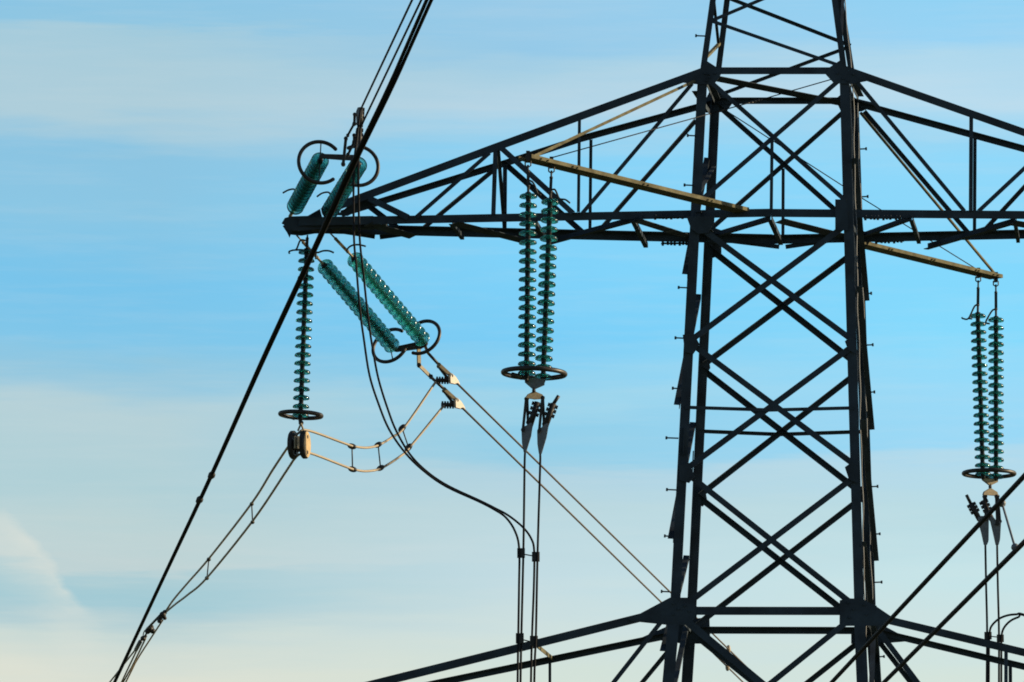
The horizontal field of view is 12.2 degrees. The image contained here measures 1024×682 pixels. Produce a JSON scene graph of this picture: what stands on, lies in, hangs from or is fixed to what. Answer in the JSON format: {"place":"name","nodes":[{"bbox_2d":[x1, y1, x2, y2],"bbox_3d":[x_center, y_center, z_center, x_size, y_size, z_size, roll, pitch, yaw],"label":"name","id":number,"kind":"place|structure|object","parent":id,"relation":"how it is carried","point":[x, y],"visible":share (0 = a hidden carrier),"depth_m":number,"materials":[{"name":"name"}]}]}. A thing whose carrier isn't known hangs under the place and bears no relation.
{"place":"outdoors","nodes":[
{"label":"outdoors","id":0,"kind":"place"},
{"bbox_2d":[113,0,428,681],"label":"power cable","id":1,"kind":"object","parent":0,"point":[419,16],"visible":1,"depth_m":79.56,"materials":[{"name":"black metal"}]},
{"bbox_2d":[196,496,202,503],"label":"cable spacer","id":2,"kind":"object","parent":1,"relation":"attached to","point":[198,500],"visible":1,"depth_m":91.84,"materials":[{"name":"black metal"}]},
{"bbox_2d":[208,472,214,478],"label":"cable spacer","id":3,"kind":"object","parent":1,"relation":"attached to","point":[211,476],"visible":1,"depth_m":90.26,"materials":[{"name":"black metal"}]},
{"bbox_2d":[115,0,432,681],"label":"power cable","id":4,"kind":"object","parent":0,"point":[419,26],"visible":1,"depth_m":77.42,"materials":[{"name":"black metal"}]},
{"bbox_2d":[427,352,459,384],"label":"wedge clamp","id":5,"kind":"object","parent":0,"point":[450,378],"visible":1,"depth_m":96.63,"materials":[{"name":"metal"}]},
{"bbox_2d":[457,383,742,662],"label":"power cable","id":6,"kind":"object","parent":5,"relation":"attached to","point":[554,478],"visible":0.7,"depth_m":108.78,"materials":[{"name":"grey metal"}]},
{"bbox_2d":[725,645,730,670],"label":"cable spacer","id":7,"kind":"object","parent":6,"relation":"attached to","point":[728,667],"visible":0.6,"depth_m":133.34,"materials":[{"name":"metal"}]},
{"bbox_2d":[431,377,464,408],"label":"wedge clamp","id":8,"kind":"object","parent":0,"point":[456,403],"visible":1,"depth_m":96.75,"materials":[{"name":"metal"}]},
{"bbox_2d":[462,408,742,681],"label":"power cable","id":9,"kind":"object","parent":8,"relation":"attached to","point":[545,489],"visible":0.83,"depth_m":108.91,"materials":[{"name":"grey metal"}]},
{"bbox_2d":[0,0,1023,681],"label":"sky","id":10,"kind":"structure","parent":0,"point":[149,149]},
{"bbox_2d":[830,473,1023,681],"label":"power cable","id":11,"kind":"object","parent":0,"point":[969,534],"visible":1,"depth_m":47.79,"materials":[{"name":"black metal"}]},
{"bbox_2d":[1000,501,1017,549],"bbox_3d":[4.572,1.696,44.207,0.072,0.549,0.705,1,-9,-5],"label":"cable spacer","id":12,"kind":"object","parent":11,"relation":"attached to","point":[1014,544],"visible":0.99,"depth_m":44.18,"materials":[{"name":"metal"}]},
{"bbox_2d":[882,539,1023,681],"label":"power cable","id":13,"kind":"object","parent":12,"relation":"attached to","point":[984,581],"visible":1,"depth_m":46.90,"materials":[{"name":"black metal"}]},
{"bbox_3d":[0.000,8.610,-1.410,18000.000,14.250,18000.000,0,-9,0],"label":"ground","id":14,"kind":"structure","parent":0,"visible":0},
{"bbox_2d":[282,0,1023,681],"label":"lattice tower","id":15,"kind":"structure","parent":14,"relation":"on","point":[676,614],"depth_m":92.39,"materials":[{"name":"metal"}]},
{"bbox_2d":[288,235,314,421],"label":"insulator string","id":16,"kind":"object","parent":15,"relation":"hanging from","point":[303,337],"visible":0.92,"depth_m":92.78,"materials":[{"name":"teal glass"}]},
{"bbox_2d":[278,409,323,424],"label":"ring holder","id":17,"kind":"object","parent":16,"relation":"hanging from","point":[286,413],"visible":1,"depth_m":92.36,"materials":[{"name":"metal"}]},
{"bbox_2d":[287,423,310,458],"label":"cable weight","id":18,"kind":"object","parent":17,"relation":"hanging from","point":[300,443],"visible":1,"depth_m":92.21,"materials":[{"name":"metal"}]},
{"bbox_2d":[166,381,436,609],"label":"power cable","id":19,"kind":"object","parent":18,"relation":"attached to","point":[278,461],"visible":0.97,"depth_m":96.07,"materials":[{"name":"metal"}]},
{"bbox_2d":[134,610,166,650],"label":"cable joint","id":20,"kind":"object","parent":19,"relation":"attached to","point":[158,619],"visible":1,"depth_m":118.29,"materials":[{"name":"metal"}]},
{"bbox_2d":[109,651,134,681],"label":"power cable","id":21,"kind":"object","parent":20,"relation":"attached to","point":[113,677],"visible":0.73,"depth_m":122.70,"materials":[{"name":"metal"}]},
{"bbox_2d":[121,651,136,681],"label":"power cable","id":22,"kind":"object","parent":20,"relation":"attached to","point":[128,666],"visible":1,"depth_m":123.48,"materials":[{"name":"metal"}]},
{"bbox_2d":[123,639,145,681],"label":"power cable","id":23,"kind":"object","parent":20,"relation":"attached to","point":[134,660],"visible":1,"depth_m":122.32,"materials":[{"name":"metal"}]},
{"bbox_2d":[125,619,162,681],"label":"power cable","id":24,"kind":"object","parent":20,"relation":"attached to","point":[158,626],"visible":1,"depth_m":120.92,"materials":[{"name":"metal"}]},
{"bbox_2d":[205,558,210,579],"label":"cable spacer","id":25,"kind":"object","parent":19,"relation":"attached to","point":[208,560],"visible":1,"depth_m":107.80,"materials":[{"name":"grey metal"}]},
{"bbox_2d":[250,502,254,523],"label":"cable spacer","id":26,"kind":"object","parent":19,"relation":"attached to","point":[251,505],"visible":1,"depth_m":99.35,"materials":[{"name":"grey metal"}]},
{"bbox_2d":[348,443,356,471],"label":"cable spacer","id":27,"kind":"object","parent":19,"relation":"attached to","point":[352,448],"visible":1,"depth_m":93.91,"materials":[{"name":"black metal"}]},
{"bbox_2d":[398,424,412,450],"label":"cable spacer","id":28,"kind":"object","parent":19,"relation":"attached to","point":[409,445],"visible":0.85,"depth_m":95.62,"materials":[{"name":"black metal"}]},
{"bbox_2d":[166,405,444,611],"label":"power cable","id":29,"kind":"object","parent":18,"relation":"attached to","point":[280,480],"visible":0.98,"depth_m":96.14,"materials":[{"name":"metal"}]},
{"bbox_2d":[374,442,384,470],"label":"cable spacer","id":30,"kind":"object","parent":29,"relation":"attached to","point":[380,465],"visible":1,"depth_m":94.77,"materials":[{"name":"black metal"}]},
{"bbox_2d":[282,152,328,216],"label":"insulator string","id":31,"kind":"object","parent":15,"relation":"attached to","point":[304,189],"visible":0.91,"depth_m":91.23,"materials":[{"name":"teal glass"}]},
{"bbox_2d":[317,157,366,216],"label":"insulator string","id":32,"kind":"object","parent":15,"relation":"attached to","point":[326,206],"visible":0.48,"depth_m":91.37,"materials":[{"name":"teal glass"}]},
{"bbox_2d":[297,140,379,186],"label":"yoke plate","id":33,"kind":"object","parent":32,"relation":"attached to","point":[335,157],"visible":0.84,"depth_m":89.89,"materials":[{"name":"metal"}]},
{"bbox_2d":[296,235,398,352],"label":"insulator string","id":34,"kind":"object","parent":15,"relation":"hanging from","point":[340,284],"visible":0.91,"depth_m":94.60,"materials":[{"name":"teal glass"}]},
{"bbox_2d":[341,107,364,166],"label":"wedge clamp","id":35,"kind":"object","parent":15,"relation":"attached to","point":[355,122],"visible":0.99,"depth_m":87.65,"materials":[{"name":"metal"}]},
{"bbox_2d":[360,0,412,109],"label":"power cable","id":36,"kind":"object","parent":35,"relation":"attached to","point":[389,48],"visible":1,"depth_m":81.50,"materials":[{"name":"black metal"}]},
{"bbox_2d":[352,109,520,681],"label":"power cable","id":37,"kind":"object","parent":36,"relation":"hanging from","point":[385,421],"visible":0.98,"depth_m":85.96,"materials":[{"name":"black metal"}]},
{"bbox_2d":[359,0,421,128],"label":"power cable","id":38,"kind":"object","parent":35,"relation":"attached to","point":[394,56],"visible":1,"depth_m":81.68,"materials":[{"name":"black metal"}]},
{"bbox_2d":[357,128,534,681],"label":"power cable","id":39,"kind":"object","parent":35,"relation":"hanging from","point":[383,396],"visible":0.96,"depth_m":86.41,"materials":[{"name":"black metal"}]},
{"bbox_2d":[346,128,362,156],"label":"wedge clamp","id":40,"kind":"object","parent":15,"relation":"attached to","point":[352,144],"visible":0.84,"depth_m":87.80,"materials":[{"name":"metal"}]},
{"bbox_2d":[329,233,429,345],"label":"insulator string","id":41,"kind":"object","parent":15,"relation":"attached to","point":[394,306],"visible":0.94,"depth_m":94.76,"materials":[{"name":"teal glass"}]},
{"bbox_2d":[371,319,440,363],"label":"yoke plate","id":42,"kind":"object","parent":41,"relation":"attached to","point":[403,349],"visible":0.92,"depth_m":96.02,"materials":[{"name":"metal"}]},
{"bbox_2d":[417,347,432,378],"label":"chain link","id":43,"kind":"object","parent":42,"relation":"hanging from","point":[424,370],"visible":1,"depth_m":96.37,"materials":[{"name":"metal"}]},
{"bbox_2d":[518,165,540,381],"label":"insulator string","id":44,"kind":"object","parent":15,"relation":"hanging from","point":[527,279],"visible":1,"depth_m":86.01,"materials":[{"name":"teal glass"}]},
{"bbox_2d":[534,170,570,379],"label":"insulator string","id":45,"kind":"object","parent":15,"relation":"hanging from","point":[546,284],"visible":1,"depth_m":86.35,"materials":[{"name":"teal glass"}]},
{"bbox_2d":[501,366,566,399],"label":"yoke plate","id":46,"kind":"object","parent":45,"relation":"hanging from","point":[533,383],"visible":1,"depth_m":85.75,"materials":[{"name":"metal"}]},
{"bbox_2d":[521,398,539,451],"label":"wedge clamp","id":47,"kind":"object","parent":46,"relation":"attached to","point":[526,431],"visible":1,"depth_m":85.77,"materials":[{"name":"metal"}]},
{"bbox_2d":[519,452,525,681],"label":"power cable","id":48,"kind":"object","parent":47,"relation":"hanging from","point":[523,546],"visible":1,"depth_m":85.36,"materials":[{"name":"black metal"}]},
{"bbox_2d":[516,633,529,643],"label":"parallel clamp","id":49,"kind":"object","parent":48,"relation":"attached to","point":[521,638],"visible":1,"depth_m":85.12,"materials":[{"name":"black metal"}]},
{"bbox_2d":[517,548,531,557],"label":"parallel clamp","id":50,"kind":"object","parent":48,"relation":"attached to","point":[522,552],"visible":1,"depth_m":85.36,"materials":[{"name":"black metal"}]},
{"bbox_2d":[537,395,559,453],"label":"wedge clamp","id":51,"kind":"object","parent":46,"relation":"attached to","point":[542,431],"visible":1,"depth_m":85.72,"materials":[{"name":"metal"}]},
{"bbox_2d":[533,453,540,681],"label":"power cable","id":52,"kind":"object","parent":51,"relation":"hanging from","point":[536,599],"visible":1,"depth_m":85.30,"materials":[{"name":"black metal"}]},
{"bbox_2d":[530,636,537,645],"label":"parallel clamp","id":53,"kind":"object","parent":52,"relation":"attached to","point":[532,640],"visible":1,"depth_m":85.13,"materials":[{"name":"black metal"}]},
{"bbox_2d":[532,552,539,561],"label":"parallel clamp","id":54,"kind":"object","parent":52,"relation":"attached to","point":[533,556],"visible":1,"depth_m":85.37,"materials":[{"name":"black metal"}]},
{"bbox_2d":[961,280,990,479],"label":"insulator string","id":55,"kind":"object","parent":15,"relation":"hanging from","point":[980,398],"visible":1,"depth_m":97.67,"materials":[{"name":"teal glass"}]},
{"bbox_2d":[962,468,1016,495],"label":"yoke plate","id":56,"kind":"object","parent":55,"relation":"hanging from","point":[990,491],"visible":1,"depth_m":97.44,"materials":[{"name":"metal"}]},
{"bbox_2d":[965,494,988,544],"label":"wedge clamp","id":57,"kind":"object","parent":56,"relation":"attached to","point":[972,507],"visible":0.81,"depth_m":97.38,"materials":[{"name":"metal"}]},
{"bbox_2d":[984,545,987,681],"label":"power cable","id":58,"kind":"object","parent":57,"relation":"hanging from","point":[985,556],"visible":0.86,"depth_m":97.10,"materials":[{"name":"black metal"}]},
{"bbox_2d":[984,632,996,639],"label":"parallel clamp","id":59,"kind":"object","parent":58,"relation":"attached to","point":[986,635],"visible":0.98,"depth_m":96.93,"materials":[{"name":"black metal"}]},
{"bbox_2d":[988,612,1023,681],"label":"power cable","id":60,"kind":"object","parent":59,"relation":"attached to","point":[998,619],"visible":0.91,"depth_m":96.92,"materials":[{"name":"black metal"}]},
{"bbox_2d":[1000,614,1023,681],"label":"power cable","id":61,"kind":"object","parent":59,"relation":"attached to","point":[1007,623],"visible":0.84,"depth_m":96.90,"materials":[{"name":"black metal"}]},
{"bbox_2d":[997,634,1003,641],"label":"parallel clamp","id":62,"kind":"object","parent":61,"relation":"attached to","point":[998,637],"visible":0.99,"depth_m":96.92,"materials":[{"name":"black metal"}]},
{"bbox_2d":[979,494,1001,544],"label":"wedge clamp","id":63,"kind":"object","parent":56,"relation":"attached to","point":[996,526],"visible":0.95,"depth_m":97.40,"materials":[{"name":"metal"}]},
{"bbox_2d":[996,545,999,681],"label":"power cable","id":64,"kind":"object","parent":63,"relation":"hanging from","point":[998,609],"visible":0.79,"depth_m":97.15,"materials":[{"name":"black metal"}]},
{"bbox_2d":[985,284,1003,480],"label":"insulator string","id":65,"kind":"object","parent":15,"relation":"hanging from","point":[995,393],"visible":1,"depth_m":97.96,"materials":[{"name":"teal glass"}]}
]}

